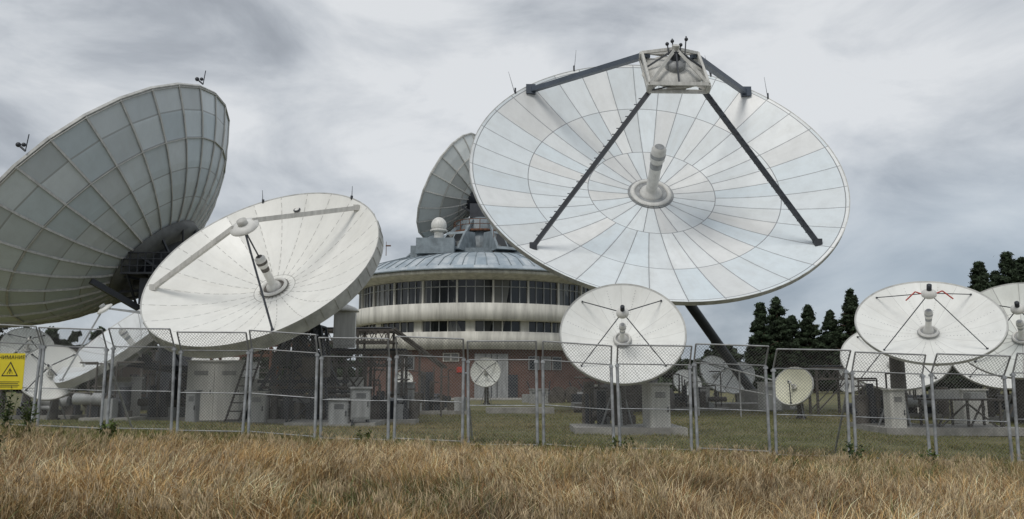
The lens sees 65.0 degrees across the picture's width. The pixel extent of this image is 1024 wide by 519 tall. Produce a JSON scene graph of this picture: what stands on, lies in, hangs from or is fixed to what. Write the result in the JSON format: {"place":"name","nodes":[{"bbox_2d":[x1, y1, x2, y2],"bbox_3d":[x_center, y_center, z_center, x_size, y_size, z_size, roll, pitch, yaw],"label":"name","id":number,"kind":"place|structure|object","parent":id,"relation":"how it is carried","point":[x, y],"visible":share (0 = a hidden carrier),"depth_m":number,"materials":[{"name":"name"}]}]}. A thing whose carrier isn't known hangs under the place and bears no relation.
{"place":"outdoors","nodes":[
{"label":"outdoors","id":0,"kind":"place"},
{"bbox_2d":[114,364,149,396],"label":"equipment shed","id":1,"kind":"structure","parent":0,"point":[145,385],"depth_m":49.47,"materials":[{"name":"grey metal"}]},
{"bbox_2d":[238,379,270,418],"bbox_3d":[-9.900,5.467,31.130,1.250,1.678,0.955,0,-9,0],"label":"equipment cabinet","id":2,"kind":"object","parent":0,"point":[254,385],"visible":0.2,"depth_m":30.78,"materials":[{"name":"grey metal"}]},
{"bbox_2d":[367,349,596,397],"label":"brick ground floor","id":3,"kind":"structure","parent":0,"point":[526,375],"depth_m":72.20,"materials":[{"name":"brown brick"}]},
{"bbox_2d":[356,269,581,350],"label":"white wall bands","id":4,"kind":"object","parent":3,"relation":"on","point":[524,314],"depth_m":71.81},
{"bbox_2d":[373,251,548,274],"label":"metal roof","id":5,"kind":"structure","parent":4,"relation":"on","point":[484,260],"depth_m":72.32,"materials":[{"name":"metal"}]},
{"bbox_2d":[410,217,455,256],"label":"radome","id":6,"kind":"object","parent":5,"relation":"on","point":[438,243],"visible":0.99,"depth_m":76.12,"materials":[{"name":"white paint"}]},
{"bbox_2d":[386,218,495,251],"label":"roof platform railing","id":7,"kind":"object","parent":5,"relation":"on","point":[471,229],"visible":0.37,"depth_m":82.64,"materials":[{"name":"grey metal"}]},
{"bbox_2d":[406,217,518,256],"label":"roof lantern","id":8,"kind":"object","parent":5,"relation":"on","point":[467,240],"visible":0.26,"depth_m":79.72,"materials":[{"name":"grey metal"}]},
{"bbox_2d":[416,133,484,237],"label":"satellite dish","id":9,"kind":"object","parent":8,"relation":"on","point":[447,196],"visible":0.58,"depth_m":84.45,"materials":[{"name":"paint"}]},
{"bbox_2d":[359,280,588,335],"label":"window mullions","id":10,"kind":"object","parent":4,"relation":"attached to","point":[475,286],"depth_m":73.32,"materials":[{"name":"metal"}]},
{"bbox_2d":[360,279,590,334],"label":"window glass","id":11,"kind":"object","parent":4,"relation":"attached to","point":[479,325],"visible":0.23,"depth_m":72.66,"materials":[{"name":"black glass"}]},
{"bbox_2d":[394,353,561,397],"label":"doors and openings","id":12,"kind":"structure","parent":3,"relation":"in","point":[508,380],"depth_m":71.54,"materials":[{"name":"grey paint"}]},
{"bbox_2d":[0,420,1023,518],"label":"dry grass","id":13,"kind":"structure","parent":0,"point":[442,477],"depth_m":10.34,"materials":[{"name":"beige plant"}]},
{"bbox_2d":[0,0,1023,369],"label":"sky","id":14,"kind":"structure","parent":0,"point":[919,104],"materials":[{"name":"grey"}]},
{"bbox_2d":[0,387,1023,518],"bbox_3d":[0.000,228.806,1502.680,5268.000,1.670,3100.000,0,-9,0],"label":"ground","id":15,"kind":"structure","parent":0,"point":[833,405],"depth_m":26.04,"materials":[{"name":"green plant"}]},
{"bbox_2d":[0,386,18,431],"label":"weed plant","id":16,"kind":"object","parent":15,"relation":"on","point":[7,414],"visible":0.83,"depth_m":17.84,"materials":[{"name":"green plant"}]},
{"bbox_2d":[0,345,20,419],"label":"satellite dish","id":17,"kind":"object","parent":15,"relation":"on","point":[3,347],"visible":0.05,"depth_m":33.19,"materials":[{"name":"paint"}]},
{"bbox_2d":[0,328,53,408],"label":"satellite dish","id":18,"kind":"object","parent":15,"relation":"on","point":[15,346],"visible":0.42,"depth_m":40.11,"materials":[{"name":"paint"}]},
{"bbox_2d":[18,398,38,431],"bbox_3d":[-10.428,3.382,17.286,0.392,0.864,0.325,-4,-9,22],"label":"weed plant","id":19,"kind":"object","parent":15,"relation":"on","point":[27,415],"visible":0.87,"depth_m":17.28,"materials":[{"name":"green plant"}]},
{"bbox_2d":[9,392,82,419],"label":"pump machinery","id":20,"kind":"object","parent":15,"relation":"on","point":[68,407],"visible":0.24,"depth_m":33.69,"materials":[{"name":"metal"}]},
{"bbox_2d":[21,345,83,419],"bbox_3d":[-18.210,4.899,31.868,2.239,3.044,1.776,0,-9,0],"label":"satellite dish","id":21,"kind":"object","parent":15,"relation":"on","point":[55,360],"visible":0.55,"depth_m":31.80,"materials":[{"name":"paint"}]},
{"bbox_2d":[69,361,145,421],"bbox_3d":[-14.625,4.774,28.967,2.450,2.177,1.454,0,-9,0],"label":"pump machinery","id":22,"kind":"object","parent":15,"relation":"on","point":[91,407],"visible":0.52,"depth_m":28.59,"materials":[{"name":"metal"}]},
{"bbox_2d":[97,418,117,438],"bbox_3d":[-8.675,3.640,17.097,0.501,0.552,0.417,-4,-9,23],"label":"weed plant","id":23,"kind":"object","parent":15,"relation":"on","point":[112,427],"visible":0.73,"depth_m":17.11,"materials":[{"name":"green plant"}]},
{"bbox_2d":[69,347,158,413],"bbox_3d":[-19.250,5.732,37.363,4.900,3.239,1.300,0,-9,0],"label":"cable gantry","id":24,"kind":"object","parent":15,"relation":"on","point":[141,369],"visible":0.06,"depth_m":37.90,"materials":[{"name":"metal"}]},
{"bbox_2d":[0,71,229,406],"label":"satellite dish","id":25,"kind":"object","parent":15,"relation":"on","point":[113,202],"visible":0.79,"depth_m":41.14,"materials":[{"name":"paint"}]},
{"bbox_2d":[100,383,133,415],"bbox_3d":[-14.800,5.385,30.012,0.900,1.558,0.720,0,-9,0],"label":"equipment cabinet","id":26,"kind":"object","parent":15,"relation":"on","point":[123,384],"visible":0.19,"depth_m":29.80,"materials":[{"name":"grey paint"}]},
{"bbox_2d":[83,366,150,416],"bbox_3d":[-17.000,5.779,35.033,2.860,2.288,1.307,0,-9,0],"label":"pump machinery","id":27,"kind":"object","parent":15,"relation":"on","point":[142,408],"visible":0.05,"depth_m":34.98,"materials":[{"name":"metal"}]},
{"bbox_2d":[96,377,143,415],"bbox_3d":[-16.400,5.807,33.506,1.550,1.778,1.155,0,-9,0],"label":"equipment cabinet","id":28,"kind":"object","parent":15,"relation":"on","point":[136,396],"visible":0.09,"depth_m":33.41,"materials":[{"name":"grey metal"}]},
{"bbox_2d":[53,303,187,406],"bbox_3d":[-15.340,3.709,31.863,5.456,5.440,5.456,0,-9,0],"label":"satellite dish","id":29,"kind":"object","parent":15,"relation":"on","point":[133,319],"visible":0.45,"depth_m":32.21,"materials":[{"name":"paint"}]},
{"bbox_2d":[137,361,186,420],"bbox_3d":[-13.553,5.277,32.173,2.820,2.401,1.300,0,-9,0],"label":"pump machinery","id":30,"kind":"object","parent":15,"relation":"on","point":[163,407],"visible":0.51,"depth_m":31.71,"materials":[{"name":"metal"}]},
{"bbox_2d":[185,390,202,421],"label":"equipment cabinet","id":31,"kind":"object","parent":15,"relation":"on","point":[194,411],"visible":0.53,"depth_m":27.78,"materials":[{"name":"grey metal"}]},
{"bbox_2d":[182,360,260,421],"bbox_3d":[-11.700,5.330,32.567,2.350,2.428,2.155,0,-9,0],"label":"equipment cabin","id":32,"kind":"object","parent":15,"relation":"on","point":[217,383],"visible":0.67,"depth_m":31.60,"materials":[{"name":"grey metal"}]},
{"bbox_2d":[191,357,239,359],"bbox_3d":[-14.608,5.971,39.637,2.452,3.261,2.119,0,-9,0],"label":"cabin roof","id":33,"kind":"object","parent":32,"relation":"on","point":[231,358],"depth_m":40.37,"materials":[{"name":"paint"}]},
{"bbox_2d":[224,350,263,421],"bbox_3d":[-9.750,4.420,29.470,0.509,3.152,1.488,-5,-10,31],"label":"access ladder","id":34,"kind":"object","parent":15,"relation":"on","point":[240,377],"visible":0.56,"depth_m":29.32,"materials":[{"name":"metal"}]},
{"bbox_2d":[247,391,269,423],"bbox_3d":[-9.000,5.268,28.531,0.750,1.178,0.655,0,-9,0],"label":"equipment cabinet","id":35,"kind":"object","parent":15,"relation":"on","point":[262,409],"visible":0.59,"depth_m":28.29,"materials":[{"name":"grey metal"}]},
{"bbox_2d":[210,343,309,393],"bbox_3d":[-12.100,5.733,38.374,4.600,3.539,1.300,0,-9,0],"label":"cable gantry","id":36,"kind":"object","parent":15,"relation":"on","point":[264,354],"visible":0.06,"depth_m":37.92,"materials":[{"name":"metal"}]},
{"bbox_2d":[140,186,383,417],"bbox_3d":[-8.784,1.330,28.412,8.526,9.065,6.750,0,-9,0],"label":"satellite dish","id":37,"kind":"object","parent":15,"relation":"on","point":[300,263],"visible":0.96,"depth_m":28.89,"materials":[{"name":"paint"}]},
{"bbox_2d":[245,368,328,423],"bbox_3d":[-7.898,4.969,29.256,3.064,2.004,1.467,0,-9,0],"label":"pump machinery","id":38,"kind":"object","parent":15,"relation":"on","point":[291,408],"visible":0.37,"depth_m":28.68,"materials":[{"name":"metal"}]},
{"bbox_2d":[284,420,384,426],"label":"slab","id":39,"kind":"structure","parent":15,"relation":"on","point":[356,422],"depth_m":26.56,"materials":[{"name":"concrete"}]},
{"bbox_2d":[349,387,372,425],"bbox_3d":[-5.044,4.935,26.642,0.720,1.408,0.620,3,-9,-17],"label":"equipment cabinet","id":40,"kind":"object","parent":39,"relation":"on","point":[355,412],"visible":0.58,"depth_m":26.43,"materials":[{"name":"grey metal"}]},
{"bbox_2d":[326,398,350,426],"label":"equipment cabinet","id":41,"kind":"object","parent":15,"relation":"on","point":[336,405],"visible":0.65,"depth_m":26.28,"materials":[{"name":"grey metal"}]},
{"bbox_2d":[292,327,397,397],"bbox_3d":[-7.400,5.067,35.643,4.400,4.039,1.700,0,-9,0],"label":"cable gantry","id":42,"kind":"object","parent":15,"relation":"on","point":[376,330],"visible":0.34,"depth_m":35.26,"materials":[{"name":"metal"}]},
{"bbox_2d":[333,304,358,393],"bbox_3d":[-6.355,4.107,32.107,2.089,4.720,1.237,3,-9,-22],"label":"equipment mast","id":43,"kind":"object","parent":15,"relation":"on","point":[344,321],"visible":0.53,"depth_m":31.82,"materials":[{"name":"grey metal"}]},
{"bbox_2d":[337,377,363,393],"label":"equipment cabinet","id":44,"kind":"object","parent":15,"relation":"on","point":[357,382],"visible":0.15,"depth_m":33.63,"materials":[{"name":"grey metal"}]},
{"bbox_2d":[357,429,372,444],"bbox_3d":[-3.265,3.968,17.826,0.385,0.442,0.319,0,-9,0],"label":"weed plant","id":45,"kind":"object","parent":15,"relation":"on","point":[368,434],"visible":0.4,"depth_m":17.79,"materials":[{"name":"green plant"}]},
{"bbox_2d":[330,362,403,415],"bbox_3d":[-6.072,5.396,32.797,3.495,2.374,1.370,0,-9,0],"label":"pump machinery","id":46,"kind":"object","parent":15,"relation":"on","point":[374,369],"visible":0.1,"depth_m":32.45,"materials":[{"name":"metal"}]},
{"bbox_2d":[325,348,411,403],"bbox_3d":[-5.600,4.949,31.211,3.200,2.929,1.300,0,-9,0],"label":"cable gantry","id":47,"kind":"object","parent":15,"relation":"on","point":[367,350],"visible":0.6,"depth_m":30.93,"materials":[{"name":"metal"}]},
{"bbox_2d":[347,359,418,424],"bbox_3d":[-4.826,4.905,29.857,2.661,2.402,1.409,0,-9,0],"label":"pump machinery","id":48,"kind":"object","parent":15,"relation":"on","point":[382,414],"visible":0.61,"depth_m":29.70,"materials":[{"name":"metal"}]},
{"bbox_2d":[394,371,412,381],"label":"satellite dish","id":49,"kind":"object","parent":15,"relation":"on","point":[409,377],"visible":0.28,"depth_m":59.49,"materials":[{"name":"paint"}]},
{"bbox_2d":[397,382,414,407],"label":"equipment cabinet","id":50,"kind":"object","parent":15,"relation":"on","point":[410,397],"visible":0.2,"depth_m":32.75,"materials":[{"name":"grey metal"}]},
{"bbox_2d":[384,369,452,409],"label":"pump machinery","id":51,"kind":"object","parent":15,"relation":"on","point":[435,395],"visible":0.17,"depth_m":45.35,"materials":[{"name":"metal"}]},
{"bbox_2d":[392,327,446,416],"bbox_3d":[-4.158,5.090,36.134,2.777,3.942,0.691,6,-10,-34],"label":"inclined cable tray","id":52,"kind":"object","parent":15,"relation":"on","point":[396,331],"visible":0.75,"depth_m":36.29,"materials":[{"name":"metal"}]},
{"bbox_2d":[414,367,466,414],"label":"pump machinery","id":53,"kind":"object","parent":15,"relation":"on","point":[423,408],"visible":0.59,"depth_m":39.02,"materials":[{"name":"metal"}]},
{"bbox_2d":[390,397,521,399],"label":"apron","id":54,"kind":"object","parent":15,"relation":"on","point":[492,399],"visible":0.05,"depth_m":68.51,"materials":[{"name":"concrete"}]},
{"bbox_2d":[470,357,500,404],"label":"satellite dish","id":55,"kind":"object","parent":15,"relation":"on","point":[487,375],"visible":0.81,"depth_m":54.64,"materials":[{"name":"paint"}]},
{"bbox_2d":[0,326,1011,391],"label":"distant tree line","id":56,"kind":"object","parent":15,"relation":"on","point":[660,380],"visible":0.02,"depth_m":130.91,"materials":[{"name":"green plant"}]},
{"bbox_2d":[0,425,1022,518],"bbox_3d":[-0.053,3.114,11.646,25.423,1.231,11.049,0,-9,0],"label":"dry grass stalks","id":57,"kind":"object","parent":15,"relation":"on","point":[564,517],"visible":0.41,"depth_m":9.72,"materials":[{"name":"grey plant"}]},
{"bbox_2d":[0,324,1023,462],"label":"chain link fence","id":58,"kind":"object","parent":15,"relation":"on","point":[41,359],"visible":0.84,"depth_m":18.45,"materials":[{"name":"metal"}]},
{"bbox_2d":[0,353,26,388],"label":"warning sign","id":59,"kind":"object","parent":58,"relation":"attached to","point":[12,365],"visible":1,"depth_m":19.28,"materials":[{"name":"yellow metal"}]},
{"bbox_2d":[486,407,553,413],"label":"slab","id":60,"kind":"structure","parent":15,"relation":"on","point":[498,409],"depth_m":39.83,"materials":[{"name":"concrete"}]},
{"bbox_2d":[528,389,548,403],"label":"equipment cabinet","id":61,"kind":"object","parent":15,"relation":"on","point":[531,392],"visible":0.63,"depth_m":56.78,"materials":[{"name":"grey metal"}]},
{"bbox_2d":[522,381,589,402],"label":"equipment pile","id":62,"kind":"object","parent":15,"relation":"on","point":[551,394],"visible":0.34,"depth_m":59.68,"materials":[{"name":"metal"}]},
{"bbox_2d":[574,377,635,423],"bbox_3d":[3.140,4.759,26.903,2.115,1.901,1.324,0,-9,0],"label":"pump machinery","id":63,"kind":"object","parent":15,"relation":"on","point":[591,388],"visible":0.37,"depth_m":26.74,"materials":[{"name":"metal"}]},
{"bbox_2d":[559,283,686,425],"bbox_3d":[3.432,2.993,24.850,3.133,4.789,3.307,7,-11,-41],"label":"satellite dish","id":64,"kind":"object","parent":15,"relation":"on","point":[614,315],"visible":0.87,"depth_m":25.33,"materials":[{"name":"paint"}]},
{"bbox_2d":[610,436,636,451],"bbox_3d":[2.375,4.050,17.471,0.617,0.459,0.440,-6,-11,37],"label":"weed plant","id":65,"kind":"object","parent":15,"relation":"on","point":[618,444],"visible":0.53,"depth_m":17.48,"materials":[{"name":"green plant"}]},
{"bbox_2d":[569,424,687,435],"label":"slab","id":66,"kind":"structure","parent":15,"relation":"on","point":[605,430],"depth_m":24.21,"materials":[{"name":"concrete"}]},
{"bbox_2d":[640,383,671,427],"bbox_3d":[4.451,4.602,24.788,0.810,1.578,0.755,2,-9,-14],"label":"equipment cabinet","id":67,"kind":"object","parent":15,"relation":"on","point":[653,403],"visible":0.66,"depth_m":24.52,"materials":[{"name":"grey metal"}]},
{"bbox_2d":[469,36,849,411],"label":"satellite dish","id":68,"kind":"object","parent":15,"relation":"on","point":[677,175],"visible":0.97,"depth_m":41.53,"materials":[{"name":"paint"}]},
{"bbox_2d":[664,369,682,401],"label":"pump machinery","id":69,"kind":"object","parent":15,"relation":"on","point":[678,393],"visible":0.16,"depth_m":45.50,"materials":[{"name":"metal"}]},
{"bbox_2d":[571,402,789,409],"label":"slab","id":70,"kind":"structure","parent":15,"relation":"on","point":[732,405],"depth_m":44.79,"materials":[{"name":"concrete"}]},
{"bbox_2d":[673,369,701,401],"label":"satellite dish","id":71,"kind":"object","parent":15,"relation":"on","point":[682,373],"visible":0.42,"depth_m":55.56,"materials":[{"name":"paint"}]},
{"bbox_2d":[674,371,731,410],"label":"pump machinery","id":72,"kind":"object","parent":15,"relation":"on","point":[683,398],"visible":0.64,"depth_m":43.63,"materials":[{"name":"metal"}]},
{"bbox_2d":[700,387,710,400],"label":"equipment cabinet","id":73,"kind":"object","parent":15,"relation":"on","point":[707,389],"visible":0.18,"depth_m":46.07,"materials":[{"name":"grey metal"}]},
{"bbox_2d":[700,356,727,396],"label":"satellite dish","id":74,"kind":"object","parent":15,"relation":"on","point":[708,374],"visible":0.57,"depth_m":51.60,"materials":[{"name":"paint"}]},
{"bbox_2d":[695,359,772,415],"bbox_3d":[10.137,5.718,35.909,0.223,2.636,4.592,8,-11,-41],"label":"pipe railing","id":75,"kind":"object","parent":15,"relation":"on","point":[726,386],"visible":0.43,"depth_m":36.09,"materials":[{"name":"grey metal"}]},
{"bbox_2d":[721,362,754,401],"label":"satellite dish","id":76,"kind":"object","parent":15,"relation":"on","point":[729,381],"visible":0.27,"depth_m":49.67,"materials":[{"name":"paint"}]},
{"bbox_2d":[736,302,783,388],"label":"pine tree","id":77,"kind":"object","parent":15,"relation":"on","point":[759,329],"visible":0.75,"depth_m":102.90,"materials":[{"name":"green plant"}]},
{"bbox_2d":[757,382,783,410],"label":"equipment cabinet","id":78,"kind":"object","parent":15,"relation":"on","point":[763,399],"visible":0.35,"depth_m":42.99,"materials":[{"name":"grey metal"}]},
{"bbox_2d":[759,296,802,374],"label":"pine tree","id":79,"kind":"object","parent":15,"relation":"on","point":[778,323],"visible":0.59,"depth_m":104.75,"materials":[{"name":"green plant"}]},
{"bbox_2d":[772,457,798,473],"bbox_3d":[4.598,3.536,13.609,0.401,0.410,0.464,6,-11,-36],"label":"weed plant","id":80,"kind":"object","parent":15,"relation":"on","point":[797,461],"visible":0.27,"depth_m":13.58,"materials":[{"name":"green plant"}]},
{"bbox_2d":[775,367,813,419],"bbox_3d":[11.770,5.586,33.559,1.408,2.204,1.315,0,-9,0],"label":"satellite dish","id":81,"kind":"object","parent":15,"relation":"on","point":[793,388],"visible":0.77,"depth_m":33.67,"materials":[{"name":"beige paint"}]},
{"bbox_2d":[784,315,808,367],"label":"pine tree","id":82,"kind":"object","parent":15,"relation":"on","point":[792,329],"visible":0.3,"depth_m":108.13,"materials":[{"name":"green plant"}]},
{"bbox_2d":[795,304,827,392],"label":"pine tree","id":83,"kind":"object","parent":15,"relation":"on","point":[808,333],"visible":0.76,"depth_m":106.80,"materials":[{"name":"green plant"}]},
{"bbox_2d":[814,309,842,392],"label":"pine tree","id":84,"kind":"object","parent":15,"relation":"on","point":[830,324],"visible":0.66,"depth_m":104.86,"materials":[{"name":"green plant"}]},
{"bbox_2d":[804,365,865,414],"bbox_3d":[15.800,6.292,38.391,3.200,2.439,1.100,0,-9,0],"label":"cable gantry","id":85,"kind":"object","parent":15,"relation":"on","point":[837,372],"visible":0.34,"depth_m":38.03,"materials":[{"name":"metal"}]},
{"bbox_2d":[829,288,865,393],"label":"pine tree","id":86,"kind":"object","parent":15,"relation":"on","point":[849,309],"visible":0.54,"depth_m":103.69,"materials":[{"name":"green plant"}]},
{"bbox_2d":[839,370,865,394],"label":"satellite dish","id":87,"kind":"object","parent":15,"relation":"on","point":[841,382],"visible":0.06,"depth_m":41.64,"materials":[{"name":"paint"}]},
{"bbox_2d":[842,441,864,464],"bbox_3d":[6.896,3.957,16.214,0.370,0.596,0.542,-7,-11,40],"label":"weed plant","id":88,"kind":"object","parent":15,"relation":"on","point":[850,451],"visible":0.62,"depth_m":16.20,"materials":[{"name":"green plant"}]},
{"bbox_2d":[844,373,919,426],"bbox_3d":[13.278,5.107,29.113,2.223,1.994,1.493,0,-9,0],"label":"pump machinery","id":89,"kind":"object","parent":15,"relation":"on","point":[871,396],"visible":0.45,"depth_m":28.72,"materials":[{"name":"metal"}]},
{"bbox_2d":[880,388,910,435],"bbox_3d":[12.750,5.067,26.740,0.650,1.528,0.655,0,-9,0],"label":"equipment cabinet","id":90,"kind":"object","parent":15,"relation":"on","point":[895,411],"visible":0.67,"depth_m":26.53,"materials":[{"name":"grey metal"}]},
{"bbox_2d":[840,333,951,407],"bbox_3d":[16.109,4.662,33.695,4.170,4.090,3.471,0,-9,0],"label":"satellite dish","id":91,"kind":"object","parent":15,"relation":"on","point":[854,342],"visible":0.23,"depth_m":33.99,"materials":[{"name":"paint"}]},
{"bbox_2d":[907,389,921,411],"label":"equipment cabinet","id":92,"kind":"object","parent":15,"relation":"on","point":[918,392],"visible":0.02,"depth_m":39.05,"materials":[{"name":"grey metal"}]},
{"bbox_2d":[915,448,939,467],"bbox_3d":[8.525,4.116,16.519,0.501,0.474,0.417,-4,-9,23],"label":"weed plant","id":93,"kind":"object","parent":15,"relation":"on","point":[929,456],"visible":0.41,"depth_m":16.54,"materials":[{"name":"green plant"}]},
{"bbox_2d":[907,387,949,417],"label":"pump machinery","id":94,"kind":"object","parent":15,"relation":"on","point":[914,410],"visible":0.27,"depth_m":35.37,"materials":[{"name":"metal"}]},
{"bbox_2d":[854,281,1008,426],"bbox_3d":[13.995,3.154,26.829,4.588,5.291,3.510,-5,-10,27],"label":"satellite dish","id":95,"kind":"object","parent":15,"relation":"on","point":[930,319],"visible":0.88,"depth_m":27.32,"materials":[{"name":"paint"}]},
{"bbox_2d":[856,424,1023,435],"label":"slab","id":96,"kind":"structure","parent":15,"relation":"on","point":[950,428],"depth_m":26.36,"materials":[{"name":"concrete"}]},
{"bbox_2d":[930,367,952,389],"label":"pine tree","id":97,"kind":"object","parent":15,"relation":"on","point":[941,382],"depth_m":96.61,"materials":[{"name":"green plant"}]},
{"bbox_2d":[915,390,1012,426],"bbox_3d":[15.611,5.212,27.631,2.822,1.450,1.200,0,-9,0],"label":"parts bench","id":98,"kind":"object","parent":15,"relation":"on","point":[940,395],"visible":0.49,"depth_m":27.32,"materials":[{"name":"metal"}]},
{"bbox_2d":[950,389,991,424],"bbox_3d":[17.400,5.608,30.502,1.050,1.378,0.855,0,-9,0],"label":"equipment cabinet","id":99,"kind":"object","parent":15,"relation":"on","point":[961,413],"visible":0.23,"depth_m":30.17,"materials":[{"name":"grey metal"}]},
{"bbox_2d":[956,261,991,388],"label":"pine tree","id":100,"kind":"object","parent":15,"relation":"on","point":[979,277],"visible":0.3,"depth_m":92.22,"materials":[{"name":"green plant"}]},
{"bbox_2d":[952,362,1011,414],"bbox_3d":[23.210,5.025,37.753,4.412,4.586,3.911,0,-9,0],"label":"satellite dish","id":101,"kind":"object","parent":15,"relation":"on","point":[996,385],"visible":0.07,"depth_m":37.45,"materials":[{"name":"paint"}]},
{"bbox_2d":[980,270,1008,393],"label":"pine tree","id":102,"kind":"object","parent":15,"relation":"on","point":[994,274],"visible":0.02,"depth_m":98.45,"materials":[{"name":"green plant"}]},
{"bbox_2d":[969,282,1023,422],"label":"satellite dish","id":103,"kind":"object","parent":15,"relation":"on","point":[1008,299],"visible":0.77,"depth_m":31.37,"materials":[{"name":"paint"}]},
{"bbox_2d":[986,390,1013,421],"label":"pump machinery","id":104,"kind":"object","parent":15,"relation":"on","point":[994,405],"visible":0.26,"depth_m":32.60,"materials":[{"name":"metal"}]},
{"bbox_2d":[992,251,1023,286],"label":"pine tree","id":105,"kind":"object","parent":15,"relation":"on","point":[1007,266],"visible":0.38,"depth_m":93.47,"materials":[{"name":"green plant"}]},
{"bbox_2d":[1016,256,1023,280],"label":"pine tree","id":106,"kind":"object","parent":15,"relation":"on","point":[1020,261],"visible":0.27,"depth_m":95.55,"materials":[{"name":"green plant"}]},
{"bbox_3d":[-8.200,6.072,30.030,4.000,0.200,3.000,0,-9,0],"label":"slab","id":107,"kind":"object","parent":15,"relation":"on","visible":0},
{"bbox_2d":[241,325,351,421],"bbox_3d":[-7.615,4.183,29.327,4.128,3.568,1.745,0,-9,0],"label":"dish drive frame","id":108,"kind":"object","parent":107,"relation":"on","point":[307,368],"visible":0.5,"depth_m":28.74,"materials":[{"name":"metal"}]}
]}

